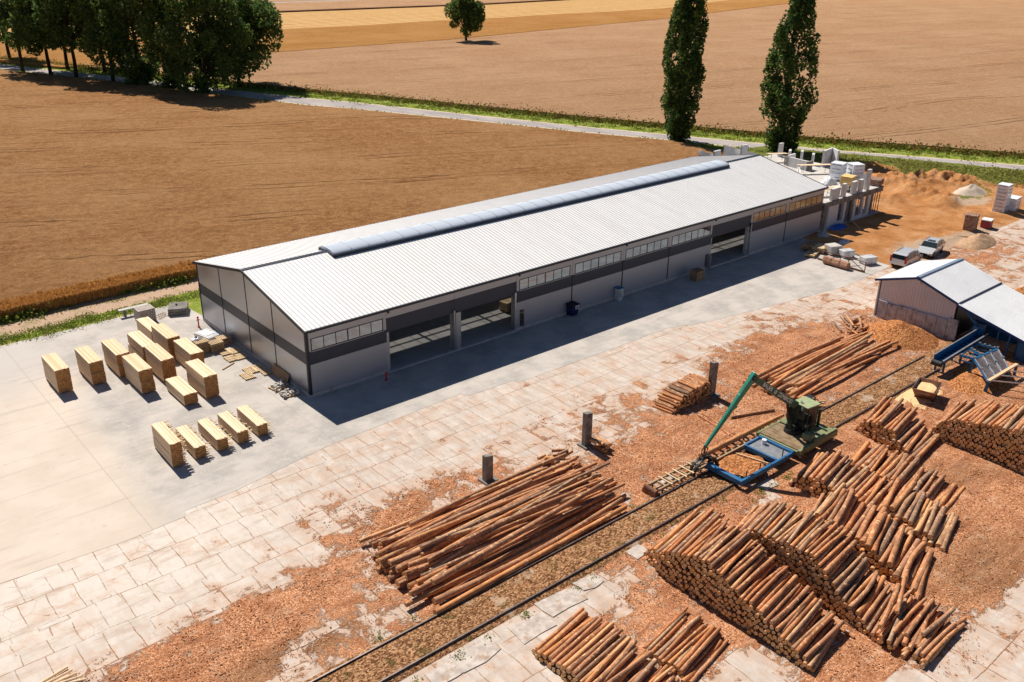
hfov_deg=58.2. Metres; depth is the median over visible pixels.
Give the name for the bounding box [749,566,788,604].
log
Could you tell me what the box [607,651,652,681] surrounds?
log
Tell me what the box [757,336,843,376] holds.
log
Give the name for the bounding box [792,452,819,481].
log
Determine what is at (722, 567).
log
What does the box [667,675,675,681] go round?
log
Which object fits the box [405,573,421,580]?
log
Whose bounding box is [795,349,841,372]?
log
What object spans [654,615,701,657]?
log
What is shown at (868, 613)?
log
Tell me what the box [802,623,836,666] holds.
log
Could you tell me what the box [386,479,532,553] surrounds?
log
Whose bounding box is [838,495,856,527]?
log
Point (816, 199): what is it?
window
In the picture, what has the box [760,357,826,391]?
log
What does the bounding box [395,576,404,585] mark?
log
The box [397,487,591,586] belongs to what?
log
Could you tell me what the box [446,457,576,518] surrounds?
log
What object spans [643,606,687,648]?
log
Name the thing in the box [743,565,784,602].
log
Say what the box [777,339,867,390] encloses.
log
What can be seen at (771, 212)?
window
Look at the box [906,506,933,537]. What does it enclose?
log
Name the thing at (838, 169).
block pack
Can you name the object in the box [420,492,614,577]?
log
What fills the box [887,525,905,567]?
log
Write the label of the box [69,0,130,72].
tree
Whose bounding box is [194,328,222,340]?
sheet stack
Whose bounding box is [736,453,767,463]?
batten
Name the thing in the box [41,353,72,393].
lumber stack
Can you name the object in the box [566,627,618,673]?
log
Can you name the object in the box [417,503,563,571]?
log
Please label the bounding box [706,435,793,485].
blue trolley
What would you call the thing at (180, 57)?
tree
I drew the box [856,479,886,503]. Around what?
log
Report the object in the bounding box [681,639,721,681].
log
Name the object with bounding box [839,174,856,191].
formwork stack
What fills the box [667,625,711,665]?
log
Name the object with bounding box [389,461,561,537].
log
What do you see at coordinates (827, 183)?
bulk bag
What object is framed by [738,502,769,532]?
log
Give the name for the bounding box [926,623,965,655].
log
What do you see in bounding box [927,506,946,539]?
log
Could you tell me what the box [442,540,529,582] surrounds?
log
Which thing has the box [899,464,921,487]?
log
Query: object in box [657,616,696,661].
log
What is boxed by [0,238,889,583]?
concrete yard
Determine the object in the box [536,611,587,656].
log
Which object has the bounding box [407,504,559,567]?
log
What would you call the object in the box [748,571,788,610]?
log
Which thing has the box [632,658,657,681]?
log
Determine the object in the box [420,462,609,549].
log
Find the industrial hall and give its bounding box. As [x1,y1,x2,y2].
[192,154,828,397]
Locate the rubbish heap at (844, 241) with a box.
[838,239,850,244]
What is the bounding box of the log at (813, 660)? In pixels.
[806,630,838,669]
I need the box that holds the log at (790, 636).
[784,599,821,642]
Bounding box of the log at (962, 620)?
[925,616,966,647]
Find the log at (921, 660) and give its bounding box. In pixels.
[919,631,950,663]
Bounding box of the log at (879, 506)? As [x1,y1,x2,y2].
[874,492,888,513]
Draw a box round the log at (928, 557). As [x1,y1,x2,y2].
[909,550,933,593]
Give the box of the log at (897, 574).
[892,538,921,580]
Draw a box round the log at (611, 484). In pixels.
[579,481,616,502]
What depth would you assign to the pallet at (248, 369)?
65.68 m
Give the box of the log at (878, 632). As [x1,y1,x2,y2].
[876,613,895,636]
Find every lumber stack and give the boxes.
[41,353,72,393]
[74,345,106,384]
[101,338,129,376]
[122,353,155,393]
[127,330,154,362]
[136,317,156,341]
[144,343,176,381]
[151,323,179,357]
[151,420,186,467]
[165,376,198,405]
[173,337,204,366]
[175,424,210,458]
[185,359,219,397]
[197,417,232,449]
[217,410,251,442]
[237,405,271,435]
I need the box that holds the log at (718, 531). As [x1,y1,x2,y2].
[693,521,726,559]
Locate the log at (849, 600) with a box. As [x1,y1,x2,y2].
[842,571,875,607]
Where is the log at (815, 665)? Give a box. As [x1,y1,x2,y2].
[810,629,839,672]
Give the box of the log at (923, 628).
[915,602,934,647]
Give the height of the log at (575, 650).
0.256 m
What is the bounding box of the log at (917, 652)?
[913,634,933,657]
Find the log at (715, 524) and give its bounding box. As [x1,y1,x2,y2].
[680,519,721,557]
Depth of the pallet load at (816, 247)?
91.51 m
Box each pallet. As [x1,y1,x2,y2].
[133,304,156,320]
[217,348,232,355]
[223,354,238,362]
[227,347,241,354]
[233,352,247,359]
[239,371,255,380]
[242,365,258,374]
[251,363,266,370]
[258,366,271,375]
[268,379,289,391]
[278,386,299,398]
[870,176,884,186]
[962,212,979,231]
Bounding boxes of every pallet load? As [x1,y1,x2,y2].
[499,297,510,312]
[689,267,704,281]
[801,240,817,250]
[804,250,817,257]
[812,243,824,253]
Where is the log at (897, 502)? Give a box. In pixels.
[889,480,916,511]
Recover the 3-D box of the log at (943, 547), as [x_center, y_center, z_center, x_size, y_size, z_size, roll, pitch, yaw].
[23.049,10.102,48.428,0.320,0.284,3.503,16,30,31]
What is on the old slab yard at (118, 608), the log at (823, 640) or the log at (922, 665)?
the log at (922, 665)
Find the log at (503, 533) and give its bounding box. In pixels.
[420,490,602,570]
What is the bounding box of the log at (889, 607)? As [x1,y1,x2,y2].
[878,583,900,628]
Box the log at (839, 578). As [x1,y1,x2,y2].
[831,552,865,586]
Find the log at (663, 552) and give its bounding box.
[661,508,711,554]
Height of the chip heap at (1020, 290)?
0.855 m
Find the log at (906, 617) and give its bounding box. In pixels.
[893,597,926,633]
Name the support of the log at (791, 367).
on the log
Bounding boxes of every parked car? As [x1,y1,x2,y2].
[889,247,922,266]
[917,236,945,257]
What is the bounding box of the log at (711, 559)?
[706,529,748,564]
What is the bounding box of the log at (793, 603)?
[769,585,810,624]
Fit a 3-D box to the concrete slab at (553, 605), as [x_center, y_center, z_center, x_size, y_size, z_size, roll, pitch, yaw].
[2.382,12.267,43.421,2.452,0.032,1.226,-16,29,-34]
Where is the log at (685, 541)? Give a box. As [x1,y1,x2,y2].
[671,511,718,555]
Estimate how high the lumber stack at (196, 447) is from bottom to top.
0.837 m
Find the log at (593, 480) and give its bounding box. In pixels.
[402,477,598,576]
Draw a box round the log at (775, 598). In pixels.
[758,574,798,615]
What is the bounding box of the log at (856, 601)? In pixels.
[847,570,878,609]
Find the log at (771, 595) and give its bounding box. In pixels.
[755,572,790,611]
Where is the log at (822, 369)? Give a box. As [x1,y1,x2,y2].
[794,342,868,387]
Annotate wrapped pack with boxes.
[824,243,842,255]
[838,248,854,258]
[859,254,877,264]
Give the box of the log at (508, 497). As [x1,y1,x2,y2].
[387,468,579,553]
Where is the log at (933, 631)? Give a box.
[916,616,949,648]
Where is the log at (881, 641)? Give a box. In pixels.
[878,614,896,643]
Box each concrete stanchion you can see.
[478,453,498,485]
[577,411,594,449]
[708,361,719,398]
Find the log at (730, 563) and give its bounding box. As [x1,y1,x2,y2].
[719,539,752,576]
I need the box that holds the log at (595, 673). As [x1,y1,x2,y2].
[585,637,626,681]
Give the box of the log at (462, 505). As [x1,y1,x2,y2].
[378,475,521,546]
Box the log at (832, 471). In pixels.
[820,455,848,483]
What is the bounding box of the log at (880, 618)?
[879,583,906,621]
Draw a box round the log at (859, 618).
[856,583,884,621]
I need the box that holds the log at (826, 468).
[815,450,841,481]
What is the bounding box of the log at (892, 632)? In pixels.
[887,598,906,644]
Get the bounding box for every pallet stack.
[192,338,209,353]
[208,338,223,352]
[214,334,232,345]
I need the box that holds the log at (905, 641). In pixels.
[901,612,926,646]
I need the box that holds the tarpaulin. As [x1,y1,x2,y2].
[829,223,848,229]
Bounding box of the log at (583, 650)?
[562,622,613,669]
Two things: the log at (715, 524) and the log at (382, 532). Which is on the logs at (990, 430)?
the log at (715, 524)
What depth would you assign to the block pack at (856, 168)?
105.70 m
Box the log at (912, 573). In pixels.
[905,548,925,588]
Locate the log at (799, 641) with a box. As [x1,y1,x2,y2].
[790,611,832,650]
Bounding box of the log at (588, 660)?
[571,628,622,676]
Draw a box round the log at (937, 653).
[929,624,959,663]
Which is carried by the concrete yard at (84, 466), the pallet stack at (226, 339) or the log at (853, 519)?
the pallet stack at (226, 339)
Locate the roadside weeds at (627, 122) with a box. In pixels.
[0,53,1023,158]
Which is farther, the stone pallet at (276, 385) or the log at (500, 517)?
the stone pallet at (276, 385)
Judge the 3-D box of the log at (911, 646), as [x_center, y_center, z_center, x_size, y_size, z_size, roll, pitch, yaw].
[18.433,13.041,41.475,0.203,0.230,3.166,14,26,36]
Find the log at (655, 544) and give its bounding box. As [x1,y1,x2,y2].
[648,524,679,552]
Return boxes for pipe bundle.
[822,256,849,269]
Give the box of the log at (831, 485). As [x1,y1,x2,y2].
[827,459,850,490]
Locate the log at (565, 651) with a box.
[551,617,602,664]
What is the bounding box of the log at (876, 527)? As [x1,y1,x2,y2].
[864,511,887,550]
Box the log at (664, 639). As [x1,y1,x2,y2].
[650,616,686,656]
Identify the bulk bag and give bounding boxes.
[820,180,830,185]
[823,176,836,184]
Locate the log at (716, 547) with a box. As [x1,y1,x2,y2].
[701,526,739,563]
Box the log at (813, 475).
[808,452,834,481]
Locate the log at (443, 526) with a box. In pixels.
[391,472,581,550]
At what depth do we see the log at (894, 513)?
49.12 m
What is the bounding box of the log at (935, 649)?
[923,628,958,663]
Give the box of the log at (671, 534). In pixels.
[652,505,701,551]
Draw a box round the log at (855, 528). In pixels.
[846,503,872,539]
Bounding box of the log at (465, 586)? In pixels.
[432,497,623,604]
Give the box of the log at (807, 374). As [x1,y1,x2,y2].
[791,364,822,385]
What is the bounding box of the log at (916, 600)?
[895,594,919,634]
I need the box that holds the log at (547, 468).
[521,455,575,480]
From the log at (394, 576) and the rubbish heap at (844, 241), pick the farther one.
the rubbish heap at (844, 241)
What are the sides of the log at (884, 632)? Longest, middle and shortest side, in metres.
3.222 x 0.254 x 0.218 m
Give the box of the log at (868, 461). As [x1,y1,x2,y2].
[860,445,886,469]
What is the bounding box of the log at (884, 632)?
[878,602,910,639]
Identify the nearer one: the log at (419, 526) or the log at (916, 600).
the log at (916, 600)
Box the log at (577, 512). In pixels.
[553,492,610,524]
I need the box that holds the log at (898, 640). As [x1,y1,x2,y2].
[893,610,920,648]
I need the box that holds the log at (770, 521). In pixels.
[756,502,786,535]
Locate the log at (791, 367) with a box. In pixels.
[769,334,860,380]
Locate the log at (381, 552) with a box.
[376,481,519,557]
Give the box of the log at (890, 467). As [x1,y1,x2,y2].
[878,453,903,478]
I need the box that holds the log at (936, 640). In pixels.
[919,622,956,657]
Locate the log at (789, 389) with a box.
[784,341,885,393]
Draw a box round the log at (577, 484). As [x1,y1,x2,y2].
[558,476,592,492]
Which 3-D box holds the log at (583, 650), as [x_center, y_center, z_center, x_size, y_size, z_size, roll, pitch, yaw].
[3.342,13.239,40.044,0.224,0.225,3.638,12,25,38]
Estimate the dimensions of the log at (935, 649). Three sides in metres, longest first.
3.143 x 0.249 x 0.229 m
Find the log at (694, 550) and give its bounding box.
[686,530,716,558]
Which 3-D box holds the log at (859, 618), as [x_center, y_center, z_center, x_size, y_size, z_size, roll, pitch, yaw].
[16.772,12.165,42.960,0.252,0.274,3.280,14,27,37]
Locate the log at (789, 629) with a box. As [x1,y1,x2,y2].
[779,598,817,640]
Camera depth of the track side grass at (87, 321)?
73.94 m
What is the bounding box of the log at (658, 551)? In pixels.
[655,526,689,554]
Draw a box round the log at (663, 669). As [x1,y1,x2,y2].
[649,664,668,681]
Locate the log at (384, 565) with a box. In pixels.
[381,509,493,568]
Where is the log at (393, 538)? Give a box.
[380,480,580,544]
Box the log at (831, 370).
[796,340,898,386]
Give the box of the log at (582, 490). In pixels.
[408,487,586,575]
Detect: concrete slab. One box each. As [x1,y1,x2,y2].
[424,649,462,681]
[449,636,500,672]
[508,611,556,644]
[534,586,587,616]
[572,574,603,590]
[625,544,646,559]
[660,476,675,483]
[757,478,778,490]
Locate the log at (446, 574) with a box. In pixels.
[430,476,612,585]
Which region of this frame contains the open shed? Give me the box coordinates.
[873,258,1023,362]
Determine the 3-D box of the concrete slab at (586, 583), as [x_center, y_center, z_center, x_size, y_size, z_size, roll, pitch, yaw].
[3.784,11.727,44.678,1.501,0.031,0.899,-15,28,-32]
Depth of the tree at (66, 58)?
203.40 m
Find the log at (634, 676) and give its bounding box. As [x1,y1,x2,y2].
[628,659,651,681]
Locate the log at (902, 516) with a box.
[893,493,918,521]
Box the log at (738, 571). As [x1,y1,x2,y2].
[724,547,764,583]
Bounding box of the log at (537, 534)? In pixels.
[443,510,584,580]
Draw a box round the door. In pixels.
[706,254,711,268]
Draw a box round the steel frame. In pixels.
[817,249,865,272]
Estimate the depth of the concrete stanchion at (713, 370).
62.31 m
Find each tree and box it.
[0,0,35,71]
[0,1,16,57]
[6,0,71,74]
[30,0,98,76]
[32,0,78,69]
[65,0,137,80]
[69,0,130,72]
[100,0,161,85]
[125,0,203,89]
[154,0,252,93]
[191,0,283,88]
[443,0,485,40]
[660,0,708,142]
[759,0,820,152]
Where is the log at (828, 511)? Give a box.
[821,488,846,519]
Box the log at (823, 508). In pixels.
[815,483,845,517]
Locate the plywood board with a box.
[271,363,289,382]
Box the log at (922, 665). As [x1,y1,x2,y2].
[919,661,929,668]
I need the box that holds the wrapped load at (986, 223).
[980,217,993,229]
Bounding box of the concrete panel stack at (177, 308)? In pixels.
[168,301,188,315]
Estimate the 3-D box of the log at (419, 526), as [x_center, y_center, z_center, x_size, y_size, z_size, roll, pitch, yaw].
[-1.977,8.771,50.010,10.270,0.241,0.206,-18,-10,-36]
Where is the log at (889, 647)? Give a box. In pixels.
[887,612,916,649]
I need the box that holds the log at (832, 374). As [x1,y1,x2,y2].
[797,342,890,392]
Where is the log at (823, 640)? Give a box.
[802,620,844,660]
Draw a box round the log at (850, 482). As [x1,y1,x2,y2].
[845,466,869,488]
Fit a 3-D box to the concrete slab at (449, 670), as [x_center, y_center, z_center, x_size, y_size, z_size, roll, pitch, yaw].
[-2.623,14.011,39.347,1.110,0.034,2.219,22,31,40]
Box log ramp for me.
[642,418,784,497]
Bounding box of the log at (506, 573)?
[433,505,626,614]
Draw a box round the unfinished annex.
[699,143,883,231]
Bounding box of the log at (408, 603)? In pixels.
[404,494,615,607]
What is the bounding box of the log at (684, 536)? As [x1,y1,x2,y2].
[666,508,714,554]
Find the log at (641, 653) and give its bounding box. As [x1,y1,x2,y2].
[626,649,646,667]
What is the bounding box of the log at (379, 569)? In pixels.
[376,567,382,572]
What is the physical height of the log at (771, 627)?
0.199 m
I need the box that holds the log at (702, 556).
[698,532,729,559]
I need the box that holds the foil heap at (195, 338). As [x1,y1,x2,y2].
[190,336,201,341]
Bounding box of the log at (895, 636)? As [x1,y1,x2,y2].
[892,608,908,649]
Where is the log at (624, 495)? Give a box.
[433,493,626,595]
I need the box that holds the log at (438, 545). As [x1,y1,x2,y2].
[420,462,596,556]
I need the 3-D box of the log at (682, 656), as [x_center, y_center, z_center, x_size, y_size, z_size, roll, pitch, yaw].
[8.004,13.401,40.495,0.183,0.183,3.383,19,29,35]
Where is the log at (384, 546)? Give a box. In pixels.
[378,476,552,549]
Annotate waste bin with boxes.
[565,301,579,315]
[614,286,623,300]
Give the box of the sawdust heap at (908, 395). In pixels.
[895,388,942,409]
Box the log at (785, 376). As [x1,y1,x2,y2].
[765,339,853,391]
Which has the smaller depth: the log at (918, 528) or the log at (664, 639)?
the log at (664, 639)
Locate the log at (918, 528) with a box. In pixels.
[914,501,933,535]
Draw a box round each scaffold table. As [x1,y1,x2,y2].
[766,153,788,157]
[797,164,830,171]
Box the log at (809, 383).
[787,351,863,395]
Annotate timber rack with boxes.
[984,363,1023,391]
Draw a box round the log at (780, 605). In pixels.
[763,583,800,623]
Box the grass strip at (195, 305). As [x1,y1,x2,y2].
[0,290,202,345]
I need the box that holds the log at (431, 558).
[426,489,576,562]
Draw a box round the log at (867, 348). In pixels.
[783,344,875,390]
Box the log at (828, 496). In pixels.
[811,492,833,518]
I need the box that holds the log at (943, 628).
[917,622,950,660]
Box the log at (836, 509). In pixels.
[826,489,848,520]
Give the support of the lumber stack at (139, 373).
on the concrete yard at (84, 466)
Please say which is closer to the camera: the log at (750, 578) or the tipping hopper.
the log at (750, 578)
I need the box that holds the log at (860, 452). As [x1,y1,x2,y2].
[848,441,870,466]
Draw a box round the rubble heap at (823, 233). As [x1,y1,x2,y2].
[817,227,829,236]
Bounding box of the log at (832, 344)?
[759,334,856,377]
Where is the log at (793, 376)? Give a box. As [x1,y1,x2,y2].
[781,333,872,383]
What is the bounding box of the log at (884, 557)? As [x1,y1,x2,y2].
[878,529,899,565]
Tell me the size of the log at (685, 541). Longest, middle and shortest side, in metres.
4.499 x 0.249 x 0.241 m
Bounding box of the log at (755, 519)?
[746,508,767,528]
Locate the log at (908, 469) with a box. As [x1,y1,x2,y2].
[894,457,919,483]
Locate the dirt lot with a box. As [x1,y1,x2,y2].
[748,146,1023,268]
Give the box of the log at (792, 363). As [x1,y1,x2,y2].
[768,331,867,376]
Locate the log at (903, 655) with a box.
[900,622,932,658]
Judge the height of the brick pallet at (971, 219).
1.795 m
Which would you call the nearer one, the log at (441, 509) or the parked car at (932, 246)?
the log at (441, 509)
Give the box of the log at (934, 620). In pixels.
[912,616,937,659]
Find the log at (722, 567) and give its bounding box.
[716,540,758,573]
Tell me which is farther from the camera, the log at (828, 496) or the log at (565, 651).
the log at (828, 496)
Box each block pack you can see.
[829,161,847,180]
[846,162,864,179]
[992,182,1013,212]
[1008,195,1021,210]
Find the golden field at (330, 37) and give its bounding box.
[0,0,788,68]
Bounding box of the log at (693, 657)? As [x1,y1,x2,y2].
[679,627,720,673]
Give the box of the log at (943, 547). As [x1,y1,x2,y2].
[939,515,958,551]
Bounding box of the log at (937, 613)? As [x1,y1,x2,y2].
[909,611,939,642]
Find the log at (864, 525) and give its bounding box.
[854,505,877,542]
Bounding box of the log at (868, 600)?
[855,575,886,615]
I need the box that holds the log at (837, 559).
[822,540,857,574]
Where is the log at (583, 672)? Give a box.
[574,634,626,680]
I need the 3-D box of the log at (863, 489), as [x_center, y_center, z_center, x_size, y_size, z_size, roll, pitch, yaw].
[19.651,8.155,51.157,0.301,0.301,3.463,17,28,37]
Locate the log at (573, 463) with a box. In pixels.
[533,462,574,481]
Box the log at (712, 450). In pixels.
[698,414,783,456]
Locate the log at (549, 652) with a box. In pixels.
[542,617,592,659]
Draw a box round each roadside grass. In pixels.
[795,150,1023,187]
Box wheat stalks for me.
[0,256,212,319]
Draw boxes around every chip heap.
[864,320,938,350]
[947,368,1012,395]
[1015,286,1023,294]
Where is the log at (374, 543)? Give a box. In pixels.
[371,453,557,546]
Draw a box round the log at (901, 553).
[889,534,912,574]
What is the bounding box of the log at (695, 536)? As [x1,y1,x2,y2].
[676,514,720,555]
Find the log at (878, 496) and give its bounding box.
[865,480,893,509]
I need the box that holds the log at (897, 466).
[886,453,908,479]
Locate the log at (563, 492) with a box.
[387,489,568,563]
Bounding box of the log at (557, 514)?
[418,483,624,573]
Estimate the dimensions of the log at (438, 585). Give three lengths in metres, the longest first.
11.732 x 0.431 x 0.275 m
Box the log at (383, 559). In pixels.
[378,465,568,564]
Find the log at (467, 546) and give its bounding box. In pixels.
[428,477,577,570]
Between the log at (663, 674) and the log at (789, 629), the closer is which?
the log at (663, 674)
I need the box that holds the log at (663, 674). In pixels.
[653,666,673,681]
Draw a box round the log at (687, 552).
[683,518,729,556]
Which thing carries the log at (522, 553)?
on the old slab yard at (118, 608)
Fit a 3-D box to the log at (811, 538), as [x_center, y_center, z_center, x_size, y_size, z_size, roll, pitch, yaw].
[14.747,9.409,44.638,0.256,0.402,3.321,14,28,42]
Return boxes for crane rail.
[310,355,924,681]
[378,368,939,681]
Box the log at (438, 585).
[422,505,601,593]
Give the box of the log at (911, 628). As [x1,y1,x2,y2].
[904,598,934,636]
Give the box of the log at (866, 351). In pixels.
[788,340,890,386]
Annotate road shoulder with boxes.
[0,64,1023,165]
[4,69,737,146]
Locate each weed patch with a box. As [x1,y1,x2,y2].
[0,272,196,324]
[373,358,915,681]
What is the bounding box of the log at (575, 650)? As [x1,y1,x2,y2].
[555,621,608,668]
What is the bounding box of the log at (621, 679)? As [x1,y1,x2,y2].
[617,650,647,681]
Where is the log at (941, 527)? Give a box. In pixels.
[927,513,951,546]
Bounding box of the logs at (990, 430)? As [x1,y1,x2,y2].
[375,314,1023,681]
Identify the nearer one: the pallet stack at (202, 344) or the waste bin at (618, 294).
the pallet stack at (202, 344)
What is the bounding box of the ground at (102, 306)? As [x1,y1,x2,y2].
[0,0,987,337]
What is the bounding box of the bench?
[118,303,147,316]
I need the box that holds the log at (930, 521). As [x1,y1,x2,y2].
[923,501,939,535]
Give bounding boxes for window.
[310,318,382,351]
[519,265,570,290]
[575,251,621,273]
[625,238,667,259]
[671,225,710,245]
[753,204,786,221]
[789,194,822,211]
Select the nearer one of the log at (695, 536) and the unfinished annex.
the log at (695, 536)
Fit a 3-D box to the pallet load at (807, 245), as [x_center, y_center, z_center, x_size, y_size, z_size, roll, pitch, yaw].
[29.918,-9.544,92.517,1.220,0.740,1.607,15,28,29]
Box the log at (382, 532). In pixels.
[358,482,507,542]
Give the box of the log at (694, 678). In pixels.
[689,639,728,681]
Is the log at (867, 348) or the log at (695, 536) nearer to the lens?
the log at (695, 536)
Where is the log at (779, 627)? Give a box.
[775,591,813,631]
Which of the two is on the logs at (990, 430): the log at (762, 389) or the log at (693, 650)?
the log at (693, 650)
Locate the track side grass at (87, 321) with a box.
[0,282,199,345]
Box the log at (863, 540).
[859,506,887,545]
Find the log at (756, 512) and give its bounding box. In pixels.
[746,504,764,522]
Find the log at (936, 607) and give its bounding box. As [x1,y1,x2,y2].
[910,602,940,641]
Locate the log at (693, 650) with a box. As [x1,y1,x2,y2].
[675,625,715,670]
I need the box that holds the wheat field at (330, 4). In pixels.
[162,0,532,10]
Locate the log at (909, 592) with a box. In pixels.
[885,588,913,624]
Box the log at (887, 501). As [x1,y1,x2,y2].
[881,477,900,507]
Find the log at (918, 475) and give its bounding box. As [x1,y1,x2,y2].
[912,467,923,481]
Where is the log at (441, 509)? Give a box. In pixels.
[408,453,566,527]
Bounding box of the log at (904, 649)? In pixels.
[901,607,953,652]
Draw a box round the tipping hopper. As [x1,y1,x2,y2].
[912,377,942,401]
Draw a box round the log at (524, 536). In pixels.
[408,495,604,595]
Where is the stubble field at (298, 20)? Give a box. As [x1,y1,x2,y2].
[1,0,724,41]
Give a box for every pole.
[40,666,67,681]
[47,669,72,681]
[53,672,76,681]
[60,675,81,681]
[69,678,85,681]
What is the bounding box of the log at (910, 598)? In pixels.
[900,596,912,619]
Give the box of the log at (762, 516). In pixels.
[747,502,778,531]
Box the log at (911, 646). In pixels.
[908,630,920,651]
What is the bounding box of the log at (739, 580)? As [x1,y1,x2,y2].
[729,551,766,591]
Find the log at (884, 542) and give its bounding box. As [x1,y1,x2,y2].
[873,520,897,560]
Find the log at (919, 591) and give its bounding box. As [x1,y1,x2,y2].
[914,560,931,598]
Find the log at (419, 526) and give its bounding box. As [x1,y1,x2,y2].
[395,507,460,535]
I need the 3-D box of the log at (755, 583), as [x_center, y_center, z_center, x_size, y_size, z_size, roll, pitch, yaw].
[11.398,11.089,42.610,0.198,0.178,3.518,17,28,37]
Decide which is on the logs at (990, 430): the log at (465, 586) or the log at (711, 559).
the log at (711, 559)
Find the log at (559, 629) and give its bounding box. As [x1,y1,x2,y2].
[535,607,584,650]
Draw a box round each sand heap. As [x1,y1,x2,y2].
[953,184,986,195]
[956,233,995,249]
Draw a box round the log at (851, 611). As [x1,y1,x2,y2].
[848,586,866,614]
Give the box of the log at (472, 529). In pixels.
[435,485,604,539]
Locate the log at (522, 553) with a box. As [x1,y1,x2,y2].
[431,510,611,602]
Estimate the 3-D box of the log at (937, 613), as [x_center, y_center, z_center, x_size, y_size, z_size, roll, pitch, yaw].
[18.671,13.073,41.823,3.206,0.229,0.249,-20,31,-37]
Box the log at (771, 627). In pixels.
[769,610,790,629]
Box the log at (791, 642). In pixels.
[787,603,822,646]
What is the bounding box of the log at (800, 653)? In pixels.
[795,613,826,657]
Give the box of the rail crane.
[690,371,837,476]
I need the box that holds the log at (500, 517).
[426,477,581,561]
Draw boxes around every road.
[0,65,1023,169]
[85,0,1023,155]
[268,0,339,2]
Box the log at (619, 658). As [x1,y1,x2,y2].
[593,638,636,681]
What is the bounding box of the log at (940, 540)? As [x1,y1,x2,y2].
[935,512,954,547]
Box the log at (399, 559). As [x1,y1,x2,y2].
[389,492,559,565]
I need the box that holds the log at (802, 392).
[795,352,880,396]
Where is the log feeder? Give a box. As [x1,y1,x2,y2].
[931,312,1018,390]
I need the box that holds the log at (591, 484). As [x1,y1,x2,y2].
[569,477,606,491]
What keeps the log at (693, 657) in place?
on the logs at (990, 430)
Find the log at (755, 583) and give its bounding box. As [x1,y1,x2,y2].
[738,561,775,600]
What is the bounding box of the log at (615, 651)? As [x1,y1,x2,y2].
[579,637,630,681]
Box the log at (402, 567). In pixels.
[395,500,530,572]
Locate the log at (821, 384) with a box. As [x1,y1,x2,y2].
[796,355,879,398]
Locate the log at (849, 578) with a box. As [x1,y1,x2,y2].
[834,557,868,594]
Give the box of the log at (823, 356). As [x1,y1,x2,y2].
[772,336,862,381]
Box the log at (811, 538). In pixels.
[797,519,833,553]
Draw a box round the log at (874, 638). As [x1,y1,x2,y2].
[871,601,896,640]
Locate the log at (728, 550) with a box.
[709,531,750,567]
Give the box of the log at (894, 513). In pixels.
[892,502,902,516]
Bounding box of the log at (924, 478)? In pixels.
[913,469,935,491]
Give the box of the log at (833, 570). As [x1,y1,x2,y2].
[823,547,854,579]
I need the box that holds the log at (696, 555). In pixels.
[692,525,734,558]
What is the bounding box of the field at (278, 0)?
[0,0,310,3]
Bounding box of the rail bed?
[304,335,987,681]
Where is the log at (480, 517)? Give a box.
[403,502,509,554]
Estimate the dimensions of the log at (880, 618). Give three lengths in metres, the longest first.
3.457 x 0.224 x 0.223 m
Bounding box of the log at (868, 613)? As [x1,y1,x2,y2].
[861,584,890,623]
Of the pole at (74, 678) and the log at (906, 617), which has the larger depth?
the log at (906, 617)
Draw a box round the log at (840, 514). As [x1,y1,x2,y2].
[833,488,854,525]
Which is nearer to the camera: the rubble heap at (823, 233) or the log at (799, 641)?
the log at (799, 641)
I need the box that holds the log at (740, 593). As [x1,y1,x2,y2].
[737,557,767,596]
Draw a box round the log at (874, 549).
[871,515,890,554]
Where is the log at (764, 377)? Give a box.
[760,340,839,379]
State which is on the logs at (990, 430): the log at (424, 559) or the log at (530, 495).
the log at (530, 495)
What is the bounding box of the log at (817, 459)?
[800,452,824,481]
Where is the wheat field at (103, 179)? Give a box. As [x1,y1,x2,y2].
[0,69,723,320]
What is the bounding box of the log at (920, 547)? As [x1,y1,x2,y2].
[900,541,926,582]
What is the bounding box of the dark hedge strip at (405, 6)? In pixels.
[180,0,562,16]
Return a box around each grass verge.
[0,63,1023,164]
[1,69,739,149]
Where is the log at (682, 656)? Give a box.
[672,624,713,667]
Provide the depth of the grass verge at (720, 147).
140.88 m
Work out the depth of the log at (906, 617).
42.02 m
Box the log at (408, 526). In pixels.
[369,479,522,545]
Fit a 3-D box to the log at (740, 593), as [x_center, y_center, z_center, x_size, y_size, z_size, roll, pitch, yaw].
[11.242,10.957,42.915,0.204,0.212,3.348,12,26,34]
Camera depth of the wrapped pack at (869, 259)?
88.46 m
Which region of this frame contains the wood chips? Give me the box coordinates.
[74,300,1023,681]
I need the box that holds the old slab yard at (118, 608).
[0,218,1023,681]
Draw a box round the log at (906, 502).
[894,490,917,518]
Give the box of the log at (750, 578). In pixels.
[735,555,775,592]
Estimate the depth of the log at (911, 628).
41.72 m
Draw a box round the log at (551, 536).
[453,509,610,587]
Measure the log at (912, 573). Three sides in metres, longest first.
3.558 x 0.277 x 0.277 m
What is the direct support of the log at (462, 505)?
on the logs at (990, 430)
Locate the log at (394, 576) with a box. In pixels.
[387,568,407,581]
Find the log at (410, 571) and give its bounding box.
[404,546,462,575]
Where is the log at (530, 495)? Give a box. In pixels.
[395,486,549,566]
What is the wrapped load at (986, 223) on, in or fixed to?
on the old slab yard at (118, 608)
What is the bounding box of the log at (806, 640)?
[794,613,834,653]
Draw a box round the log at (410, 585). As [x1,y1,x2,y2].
[407,564,454,589]
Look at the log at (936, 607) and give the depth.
42.14 m
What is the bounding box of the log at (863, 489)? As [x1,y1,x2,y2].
[855,473,878,500]
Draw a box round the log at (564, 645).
[548,616,598,660]
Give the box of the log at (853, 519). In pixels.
[843,502,865,535]

